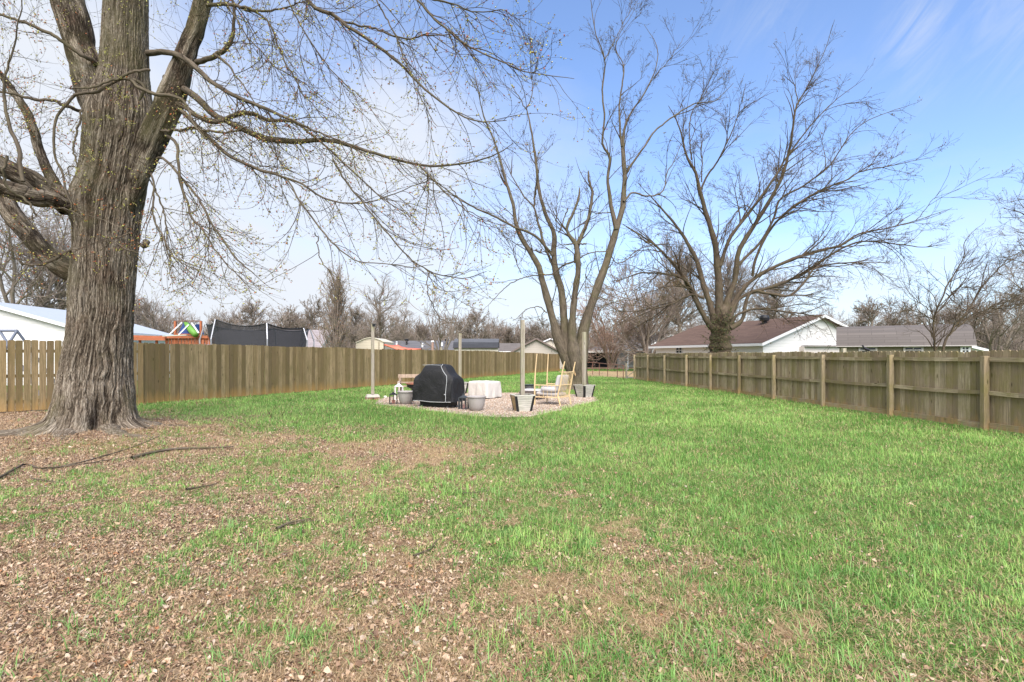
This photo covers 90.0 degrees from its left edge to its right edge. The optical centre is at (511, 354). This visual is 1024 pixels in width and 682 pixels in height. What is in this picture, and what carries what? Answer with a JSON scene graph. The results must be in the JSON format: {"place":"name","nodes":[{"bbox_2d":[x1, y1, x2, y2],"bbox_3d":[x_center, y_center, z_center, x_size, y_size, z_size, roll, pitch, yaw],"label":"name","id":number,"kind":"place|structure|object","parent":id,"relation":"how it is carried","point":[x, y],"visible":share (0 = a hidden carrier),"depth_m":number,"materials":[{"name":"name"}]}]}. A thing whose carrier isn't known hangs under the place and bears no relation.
{"place":"outdoors","nodes":[
{"label":"outdoors","id":0,"kind":"place"},
{"bbox_2d":[0,368,1023,681],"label":"ground","id":1,"kind":"structure","parent":0,"point":[544,554],"depth_m":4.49,"materials":[{"name":"green plant"}]},
{"bbox_2d":[0,329,54,381],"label":"swing frame","id":2,"kind":"object","parent":1,"relation":"on","point":[15,331],"visible":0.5,"depth_m":19.96,"materials":[{"name":"metal"}]},
{"bbox_2d":[28,477,66,483],"bbox_3d":[-5.784,1.572,6.408,0.831,0.028,0.074,0,0,23],"label":"fallen stick","id":3,"kind":"object","parent":1,"relation":"on","point":[46,480],"visible":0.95,"depth_m":6.38,"materials":[{"name":"brown wood"}]},
{"bbox_2d":[0,203,139,309],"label":"back tree","id":4,"kind":"object","parent":1,"relation":"on","point":[58,289],"visible":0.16,"depth_m":49.14,"materials":[{"name":"brown plant"}]},
{"bbox_2d":[0,436,158,477],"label":"fallen stick","id":5,"kind":"object","parent":1,"relation":"on","point":[11,470],"visible":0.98,"depth_m":7.24,"materials":[{"name":"brown wood"}]},
{"bbox_2d":[0,302,178,384],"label":"white house","id":6,"kind":"structure","parent":1,"relation":"on","point":[36,323],"depth_m":26.71,"materials":[{"name":"white paint"}]},
{"bbox_2d":[52,457,128,468],"bbox_3d":[-6.067,1.561,7.440,0.094,0.051,0.970,0,0,37],"label":"fallen stick","id":7,"kind":"object","parent":1,"relation":"on","point":[74,464],"visible":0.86,"depth_m":7.41,"materials":[{"name":"brown wood"}]},
{"bbox_2d":[134,320,209,343],"bbox_3d":[-20.306,0.215,31.504,4.735,4.567,2.302,0,0,0],"label":"playset","id":8,"kind":"object","parent":1,"relation":"on","point":[187,328],"visible":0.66,"depth_m":30.85,"materials":[{"name":"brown wood"}]},
{"bbox_2d":[130,446,233,458],"bbox_3d":[-5.308,1.544,8.261,1.385,0.063,0.429,0,0,-39],"label":"fallen stick","id":9,"kind":"object","parent":1,"relation":"on","point":[153,452],"visible":0.98,"depth_m":8.29,"materials":[{"name":"brown wood"}]},
{"bbox_2d":[185,483,216,490],"bbox_3d":[-3.684,1.560,6.085,0.039,0.036,0.374,0,0,28],"label":"fallen stick","id":10,"kind":"object","parent":1,"relation":"on","point":[189,488],"visible":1,"depth_m":6.03,"materials":[{"name":"brown wood"}]},
{"bbox_2d":[199,319,314,368],"bbox_3d":[-12.165,0.000,24.959,4.735,3.209,4.965,0,0,19],"label":"trampoline","id":11,"kind":"object","parent":1,"relation":"on","point":[226,333],"visible":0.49,"depth_m":23.27,"materials":[{"name":"black mesh netting"},{"name":"steel"}]},
{"bbox_2d":[0,340,559,411],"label":"board fence","id":12,"kind":"object","parent":1,"relation":"on","point":[172,372],"visible":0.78,"depth_m":19.33,"materials":[{"name":"brown wood"}]},
{"bbox_2d":[275,518,319,529],"bbox_3d":[-1.960,1.561,4.777,0.475,0.029,0.158,0,0,-33],"label":"fallen stick","id":13,"kind":"object","parent":1,"relation":"on","point":[282,525],"visible":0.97,"depth_m":4.78,"materials":[{"name":"brown wood"}]},
{"bbox_2d":[0,0,614,439],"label":"maple tree","id":14,"kind":"object","parent":1,"relation":"on","point":[128,124],"visible":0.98,"depth_m":10.00,"materials":[{"name":"brown plant"}]},
{"bbox_2d":[308,261,356,347],"bbox_3d":[-14.408,-2.971,42.040,3.398,9.543,3.707,0,0,33],"label":"pear tree","id":15,"kind":"object","parent":1,"relation":"on","point":[337,332],"visible":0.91,"depth_m":41.72,"materials":[{"name":"brown plant"}]},
{"bbox_2d":[365,324,379,399],"bbox_3d":[-4.954,0.250,18.205,0.506,2.690,0.432,0,0,-22],"label":"brick based post","id":16,"kind":"object","parent":1,"relation":"on","point":[371,395],"visible":0.83,"depth_m":18.15,"materials":[{"name":"brown wood"}]},
{"bbox_2d":[356,337,393,349],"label":"metal shed","id":17,"kind":"structure","parent":1,"relation":"on","point":[365,343],"depth_m":45.00,"materials":[{"name":"beige metal"}]},
{"bbox_2d":[350,272,410,345],"bbox_3d":[-14.965,-3.839,58.173,7.126,11.298,6.647,0,0,0],"label":"round bare tree","id":18,"kind":"object","parent":1,"relation":"on","point":[380,323],"visible":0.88,"depth_m":57.60,"materials":[{"name":"brown plant"}]},
{"bbox_2d":[384,344,421,349],"bbox_3d":[-9.194,0.311,42.900,3.512,2.578,1.800,0,0,0],"label":"shade sail","id":19,"kind":"object","parent":1,"relation":"on","point":[395,346],"visible":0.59,"depth_m":43.41,"materials":[{"name":"orange fabric"}]},
{"bbox_2d":[413,538,439,556],"bbox_3d":[-0.672,1.570,4.173,0.062,0.019,0.402,0,0,23],"label":"fallen stick","id":20,"kind":"object","parent":1,"relation":"on","point":[416,554],"visible":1,"depth_m":4.07,"materials":[{"name":"brown wood"}]},
{"bbox_2d":[398,281,482,349],"bbox_3d":[-7.547,-3.116,54.470,8.939,9.914,6.352,0,0,0],"label":"open bare tree","id":21,"kind":"object","parent":1,"relation":"on","point":[450,329],"visible":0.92,"depth_m":54.75,"materials":[{"name":"brown plant"}]},
{"bbox_2d":[453,339,498,351],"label":"navy roofed shed","id":22,"kind":"structure","parent":1,"relation":"on","point":[480,344],"depth_m":46.20,"materials":[{"name":"beige"}]},
{"bbox_2d":[376,392,597,416],"bbox_3d":[-0.980,1.580,17.895,7.503,0.040,7.612,0,0,32],"label":"gravel bed","id":23,"kind":"object","parent":1,"relation":"on","point":[507,415],"visible":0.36,"depth_m":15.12,"materials":[{"name":"beige gravel"}]},
{"bbox_2d":[389,391,397,403],"bbox_3d":[-3.768,1.354,16.268,0.258,0.421,0.258,0,0,-12],"label":"lantern","id":24,"kind":"object","parent":23,"relation":"on","point":[393,400],"visible":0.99,"depth_m":16.16,"materials":[{"name":"black metal"}]},
{"bbox_2d":[394,381,402,399],"bbox_3d":[-3.909,1.240,17.654,0.288,0.650,0.288,0,0,-20],"label":"lantern","id":25,"kind":"object","parent":23,"relation":"on","point":[398,385],"visible":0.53,"depth_m":17.59,"materials":[{"name":"white paint"}]},
{"bbox_2d":[397,390,412,404],"bbox_3d":[-3.345,1.360,16.158,0.563,0.420,0.563,0,0,0],"label":"flower pot","id":26,"kind":"object","parent":23,"relation":"on","point":[405,397],"visible":0.82,"depth_m":15.97,"materials":[{"name":"white ceramic"}]},
{"bbox_2d":[398,374,418,390],"bbox_3d":[-3.509,1.169,19.102,1.500,0.868,0.542,0,0,-6],"label":"garden bench","id":27,"kind":"object","parent":23,"relation":"on","point":[400,376],"visible":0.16,"depth_m":19.24,"materials":[{"name":"brown wood"}]},
{"bbox_2d":[406,382,412,390],"bbox_3d":[-3.317,1.290,18.554,1.060,0.540,1.060,0,0,0],"label":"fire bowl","id":28,"kind":"object","parent":23,"relation":"on","point":[410,385],"visible":0.22,"depth_m":18.21,"materials":[{"name":"brown stone"}]},
{"bbox_2d":[412,364,464,407],"bbox_3d":[-2.213,0.923,15.377,1.500,1.291,0.848,0,0,27],"label":"covered grill","id":29,"kind":"object","parent":23,"relation":"on","point":[441,385],"visible":0.97,"depth_m":15.06,"materials":[{"name":"fabric"}]},
{"bbox_2d":[458,333,467,392],"bbox_3d":[-2.098,0.360,20.652,0.584,2.440,0.584,0,0,-20],"label":"post","id":30,"kind":"object","parent":23,"relation":"on","point":[460,357],"visible":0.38,"depth_m":20.61,"materials":[{"name":"beige wood"}]},
{"bbox_2d":[458,393,468,408],"bbox_3d":[-1.391,1.334,14.729,0.258,0.463,0.258,0,0,14],"label":"lantern","id":31,"kind":"object","parent":23,"relation":"on","point":[465,405],"visible":0.94,"depth_m":14.66,"materials":[{"name":"grey metal"}]},
{"bbox_2d":[467,395,485,410],"bbox_3d":[-0.993,1.364,14.324,0.552,0.412,0.552,0,0,0],"label":"flower pot","id":32,"kind":"object","parent":23,"relation":"on","point":[476,402],"visible":1,"depth_m":14.15,"materials":[{"name":"white ceramic"}]},
{"bbox_2d":[468,380,501,398],"bbox_3d":[-0.994,1.248,18.508,0.998,0.625,0.917,0,0,38],"label":"covered table","id":33,"kind":"object","parent":23,"relation":"on","point":[489,389],"visible":0.94,"depth_m":18.17,"materials":[{"name":"fabric"}]},
{"bbox_2d":[510,320,535,411],"bbox_3d":[0.293,0.308,14.243,0.584,2.544,0.584,0,0,-14],"label":"planter","id":34,"kind":"object","parent":23,"relation":"on","point":[522,401],"visible":0.96,"depth_m":14.18,"materials":[{"name":"grey"}]},
{"bbox_2d":[519,388,544,399],"bbox_3d":[0.727,1.381,18.059,0.780,0.357,0.620,0,0,24],"label":"wicker ottoman","id":35,"kind":"object","parent":23,"relation":"on","point":[529,390],"visible":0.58,"depth_m":17.79,"materials":[{"name":"fabric"}]},
{"bbox_2d":[534,353,575,405],"bbox_3d":[1.372,0.767,16.079,1.078,1.607,0.921,0,0,30],"label":"bamboo chair","id":36,"kind":"object","parent":23,"relation":"on","point":[558,389],"visible":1,"depth_m":15.86,"materials":[{"name":"wood"}]},
{"bbox_2d":[573,332,594,397],"bbox_3d":[2.663,0.372,18.860,0.584,2.415,0.584,0,0,-38],"label":"planter","id":37,"kind":"object","parent":23,"relation":"on","point":[583,389],"visible":0.94,"depth_m":18.79,"materials":[{"name":"grey"}]},
{"bbox_2d":[0,381,1023,681],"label":"straw","id":38,"kind":"object","parent":1,"relation":"on","point":[460,631],"visible":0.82,"depth_m":3.53,"materials":[{"name":"beige plant"}]},
{"bbox_2d":[0,397,1023,681],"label":"fallen leaves","id":39,"kind":"object","parent":1,"relation":"on","point":[144,593],"visible":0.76,"depth_m":3.73,"materials":[{"name":"brown plant"}]},
{"bbox_2d":[525,384,533,388],"bbox_3d":[0.736,1.424,21.749,0.464,0.312,0.464,0,0,0],"label":"ribbed bucket","id":40,"kind":"object","parent":1,"relation":"on","point":[529,386],"visible":0.56,"depth_m":21.59,"materials":[{"name":"metal"}]},
{"bbox_2d":[393,0,735,389],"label":"multi stem tree","id":41,"kind":"object","parent":1,"relation":"on","point":[567,338],"visible":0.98,"depth_m":23.43,"materials":[{"name":"brown plant"}]},
{"bbox_2d":[587,362,623,378],"bbox_3d":[6.783,1.087,37.739,0.804,1.027,8.241,0,0,-12],"label":"pipe fence","id":42,"kind":"object","parent":1,"relation":"on","point":[607,368],"visible":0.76,"depth_m":36.12,"materials":[{"name":"grey metal"}]},
{"bbox_2d":[587,351,628,367],"bbox_3d":[10.000,0.735,57.965,5.700,2.330,5.070,0,0,0],"label":"carport","id":43,"kind":"object","parent":1,"relation":"on","point":[601,360],"visible":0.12,"depth_m":60.25,"materials":[{"name":"grey"}]},
{"bbox_2d":[567,285,657,369],"bbox_3d":[10.377,-2.999,54.730,10.039,9.736,11.417,0,0,16],"label":"budding tree","id":44,"kind":"object","parent":1,"relation":"on","point":[604,346],"visible":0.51,"depth_m":54.48,"materials":[{"name":"brown plant"}]},
{"bbox_2d":[579,255,712,370],"bbox_3d":[12.462,-3.937,50.113,12.747,11.772,12.350,0,0,40],"label":"twiggy tree","id":45,"kind":"object","parent":1,"relation":"on","point":[661,333],"visible":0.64,"depth_m":48.93,"materials":[{"name":"brown plant"}]},
{"bbox_2d":[648,314,848,352],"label":"red roofed house","id":46,"kind":"structure","parent":1,"relation":"on","point":[750,338],"depth_m":32.08,"materials":[{"name":"white paint"}]},
{"bbox_2d":[675,348,682,352],"bbox_3d":[12.726,-0.330,38.974,0.078,0.510,0.870,0,0,-16],"label":"window","id":47,"kind":"structure","parent":46,"relation":"in","point":[677,350],"depth_m":38.98,"materials":[{"name":"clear glass"}]},
{"bbox_2d":[577,20,1023,357],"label":"spreading tree","id":48,"kind":"object","parent":1,"relation":"on","point":[720,325],"visible":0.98,"depth_m":26.52,"materials":[{"name":"brown plant"}]},
{"bbox_2d":[633,348,1023,433],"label":"wooden fence","id":49,"kind":"object","parent":1,"relation":"on","point":[978,389],"visible":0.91,"depth_m":13.70,"materials":[{"name":"brown wood"}]},
{"bbox_2d":[625,354,635,378],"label":"garden gate","id":50,"kind":"structure","parent":49,"relation":"attached to","point":[626,376],"depth_m":33.60,"materials":[{"name":"brown wood"}]},
{"bbox_2d":[836,324,976,352],"bbox_3d":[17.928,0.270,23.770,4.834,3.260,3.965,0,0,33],"label":"gray-roofed house","id":51,"kind":"structure","parent":1,"relation":"on","point":[886,338],"depth_m":22.47,"materials":[{"name":"grey"}]},
{"bbox_2d":[859,347,876,351],"bbox_3d":[15.948,-0.200,22.941,0.690,0.350,0.078,0,0,33],"label":"window","id":52,"kind":"structure","parent":51,"relation":"in","point":[860,348],"depth_m":22.90,"materials":[{"name":"white glass"}]},
{"bbox_2d":[903,346,923,351],"bbox_3d":[17.300,-0.200,22.071,0.690,0.350,0.078,0,0,33],"label":"window","id":53,"kind":"structure","parent":51,"relation":"in","point":[906,348],"depth_m":22.05,"materials":[{"name":"white glass"}]},
{"bbox_2d":[960,346,970,352],"bbox_3d":[18.730,-0.200,21.152,0.320,0.350,0.078,0,0,33],"label":"window","id":54,"kind":"structure","parent":51,"relation":"in","point":[964,349],"depth_m":21.14,"materials":[{"name":"white glass"}]},
{"bbox_2d":[865,220,1023,351],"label":"leaning tree","id":55,"kind":"object","parent":1,"relation":"on","point":[958,324],"visible":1,"depth_m":16.54,"materials":[{"name":"brown plant"}]},
{"bbox_2d":[972,346,988,351],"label":"white garage","id":56,"kind":"structure","parent":1,"relation":"on","point":[976,348],"depth_m":36.04,"materials":[{"name":"white paint"}]},
{"bbox_2d":[942,275,1023,350],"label":"dense side tree","id":57,"kind":"object","parent":1,"relation":"on","point":[989,344],"visible":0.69,"depth_m":43.96,"materials":[{"name":"brown plant"}]},
{"bbox_2d":[975,171,1023,306],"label":"side tree","id":58,"kind":"object","parent":1,"relation":"on","point":[1013,210],"visible":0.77,"depth_m":23.37,"materials":[{"name":"brown plant"}]},
{"bbox_2d":[980,241,1023,350],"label":"dense side tree","id":59,"kind":"object","parent":1,"relation":"on","point":[1013,275],"visible":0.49,"depth_m":50.96,"materials":[{"name":"brown plant"}]},
{"bbox_2d":[0,0,1023,342],"label":"sky","id":60,"kind":"structure","parent":0,"point":[964,59],"materials":[{"name":"blue"}]},
{"label":"terrain","id":61,"kind":"structure","parent":0,"visible":0},
{"bbox_2d":[0,145,155,315],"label":"tree","id":62,"kind":"object","parent":61,"relation":"on","point":[12,292],"visible":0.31,"depth_m":46.12,"materials":[{"name":"brown plant"}]},
{"bbox_2d":[134,294,150,326],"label":"tree","id":63,"kind":"object","parent":61,"relation":"on","point":[136,319],"visible":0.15,"depth_m":96.26,"materials":[{"name":"brown plant"}]},
{"bbox_2d":[147,312,173,340],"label":"tree","id":64,"kind":"object","parent":61,"relation":"on","point":[163,321],"visible":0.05,"depth_m":92.91,"materials":[{"name":"brown plant"}]},
{"bbox_2d":[134,291,188,343],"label":"slender tree","id":65,"kind":"object","parent":61,"relation":"on","point":[153,323],"visible":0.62,"depth_m":61.87,"materials":[{"name":"brown plant"}]},
{"bbox_2d":[199,312,229,336],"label":"tree","id":66,"kind":"object","parent":61,"relation":"on","point":[206,333],"visible":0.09,"depth_m":99.12,"materials":[{"name":"plant"}]},
{"bbox_2d":[217,312,242,324],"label":"tree","id":67,"kind":"object","parent":61,"relation":"on","point":[228,318],"visible":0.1,"depth_m":95.01,"materials":[{"name":"brown plant"}]},
{"bbox_2d":[233,295,275,325],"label":"tree","id":68,"kind":"object","parent":61,"relation":"on","point":[250,311],"visible":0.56,"depth_m":97.64,"materials":[{"name":"brown plant"}]},
{"bbox_2d":[207,330,329,347],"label":"distant grey house","id":69,"kind":"structure","parent":61,"relation":"on","point":[310,340],"depth_m":64.04,"materials":[{"name":"beige"}]},
{"bbox_2d":[266,304,298,327],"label":"tree","id":70,"kind":"object","parent":61,"relation":"on","point":[285,318],"visible":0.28,"depth_m":92.51,"materials":[{"name":"brown plant"}]},
{"bbox_2d":[276,305,307,327],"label":"tree","id":71,"kind":"object","parent":61,"relation":"on","point":[296,316],"visible":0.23,"depth_m":100.30,"materials":[{"name":"brown plant"}]},
{"bbox_2d":[292,294,327,329],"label":"tree","id":72,"kind":"object","parent":61,"relation":"on","point":[308,317],"visible":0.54,"depth_m":95.01,"materials":[{"name":"brown plant"}]},
{"bbox_2d":[340,302,370,348],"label":"tree","id":73,"kind":"object","parent":61,"relation":"on","point":[359,317],"visible":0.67,"depth_m":97.43,"materials":[{"name":"brown plant"}]},
{"bbox_2d":[388,308,419,340],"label":"tree","id":74,"kind":"object","parent":61,"relation":"on","point":[404,335],"visible":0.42,"depth_m":98.31,"materials":[{"name":"brown plant"}]},
{"bbox_2d":[408,319,431,340],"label":"tree","id":75,"kind":"object","parent":61,"relation":"on","point":[419,330],"visible":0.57,"depth_m":104.22,"materials":[{"name":"brown plant"}]},
{"bbox_2d":[392,339,453,349],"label":"blue roofed house","id":76,"kind":"structure","parent":61,"relation":"on","point":[413,344],"depth_m":67.97,"materials":[{"name":"beige"}]},
{"bbox_2d":[450,314,475,338],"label":"tree","id":77,"kind":"object","parent":61,"relation":"on","point":[466,331],"visible":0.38,"depth_m":97.68,"materials":[{"name":"brown plant"}]},
{"bbox_2d":[461,306,494,338],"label":"tree","id":78,"kind":"object","parent":61,"relation":"on","point":[482,329],"visible":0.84,"depth_m":95.75,"materials":[{"name":"brown plant"}]},
{"bbox_2d":[483,320,504,342],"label":"tree","id":79,"kind":"object","parent":61,"relation":"on","point":[495,331],"visible":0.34,"depth_m":103.44,"materials":[{"name":"brown plant"}]},
{"bbox_2d":[497,323,519,342],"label":"tree","id":80,"kind":"object","parent":61,"relation":"on","point":[506,335],"visible":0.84,"depth_m":102.83,"materials":[{"name":"brown plant"}]},
{"bbox_2d":[499,343,519,351],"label":"grey roofed house","id":81,"kind":"structure","parent":61,"relation":"on","point":[506,347],"depth_m":73.84,"materials":[{"name":"beige"}]},
{"bbox_2d":[514,324,529,342],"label":"tree","id":82,"kind":"object","parent":61,"relation":"on","point":[518,333],"visible":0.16,"depth_m":107.43,"materials":[{"name":"brown plant"}]},
{"bbox_2d":[525,321,542,342],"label":"tree","id":83,"kind":"object","parent":61,"relation":"on","point":[529,331],"visible":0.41,"depth_m":103.64,"materials":[{"name":"brown plant"}]},
{"bbox_2d":[511,338,562,368],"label":"beige gable house","id":84,"kind":"structure","parent":61,"relation":"on","point":[536,345],"depth_m":58.15,"materials":[{"name":"beige paint"}]},
{"bbox_2d":[526,316,552,342],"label":"tree","id":85,"kind":"object","parent":61,"relation":"on","point":[540,333],"visible":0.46,"depth_m":96.87,"materials":[{"name":"brown plant"}]},
{"bbox_2d":[543,338,555,347],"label":"gable house","id":86,"kind":"structure","parent":61,"relation":"on","point":[549,341],"depth_m":72.12,"materials":[{"name":"beige"}]},
{"bbox_2d":[544,313,577,333],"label":"tree","id":87,"kind":"object","parent":61,"relation":"on","point":[557,318],"visible":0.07,"depth_m":100.30,"materials":[{"name":"brown plant"}]},
{"bbox_2d":[134,293,1023,346],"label":"woodland","id":88,"kind":"object","parent":61,"relation":"on","point":[828,313],"visible":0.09,"depth_m":120.73,"materials":[{"name":"brown plant"}]},
{"bbox_2d":[144,320,1023,350],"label":"brushwood","id":89,"kind":"object","parent":61,"relation":"on","point":[1014,347],"visible":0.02,"depth_m":106.75,"materials":[{"name":"brown plant"}]},
{"bbox_2d":[561,367,632,368],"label":"back fence","id":90,"kind":"object","parent":61,"relation":"on","point":[608,368],"visible":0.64,"depth_m":49.56,"materials":[{"name":"brown wood"}]},
{"bbox_2d":[594,334,670,367],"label":"grey side house","id":91,"kind":"structure","parent":61,"relation":"on","point":[630,363],"depth_m":61.53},
{"bbox_2d":[638,228,714,332],"bbox_3d":[19.399,-6.582,59.928,9.372,16.812,9.857,0,0,0],"label":"tall back tree","id":92,"kind":"object","parent":61,"relation":"on","point":[680,322],"visible":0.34,"depth_m":59.28,"materials":[{"name":"brown plant"}]},
{"bbox_2d":[688,242,767,324],"bbox_3d":[24.480,-5.467,57.967,9.197,14.571,7.421,0,0,33],"label":"tall back tree","id":93,"kind":"object","parent":61,"relation":"on","point":[727,283],"visible":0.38,"depth_m":57.11,"materials":[{"name":"brown plant"}]},
{"bbox_2d":[739,262,803,320],"bbox_3d":[32.398,-4.854,63.544,7.521,13.428,8.139,0,0,0],"label":"tall back tree","id":94,"kind":"object","parent":61,"relation":"on","point":[769,301],"visible":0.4,"depth_m":63.44,"materials":[{"name":"brown plant"}]},
{"bbox_2d":[846,318,868,326],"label":"tree","id":95,"kind":"object","parent":61,"relation":"on","point":[852,325],"visible":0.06,"depth_m":91.72,"materials":[{"name":"brown plant"}]},
{"bbox_2d":[850,294,889,325],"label":"tree","id":96,"kind":"object","parent":61,"relation":"on","point":[865,313],"visible":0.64,"depth_m":89.71,"materials":[{"name":"brown plant"}]},
{"bbox_2d":[877,297,917,325],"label":"tree","id":97,"kind":"object","parent":61,"relation":"on","point":[897,321],"visible":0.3,"depth_m":89.40,"materials":[{"name":"brown plant"}]},
{"bbox_2d":[902,312,931,324],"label":"tree","id":98,"kind":"object","parent":61,"relation":"on","point":[915,323],"visible":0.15,"depth_m":89.89,"materials":[{"name":"brown plant"}]},
{"bbox_2d":[931,304,967,323],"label":"tree","id":99,"kind":"object","parent":61,"relation":"on","point":[945,318],"visible":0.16,"depth_m":92.07,"materials":[{"name":"brown plant"}]},
{"bbox_2d":[958,299,1011,347],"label":"tree","id":100,"kind":"object","parent":61,"relation":"on","point":[977,323],"visible":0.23,"depth_m":86.02,"materials":[{"name":"brown plant"}]}
]}

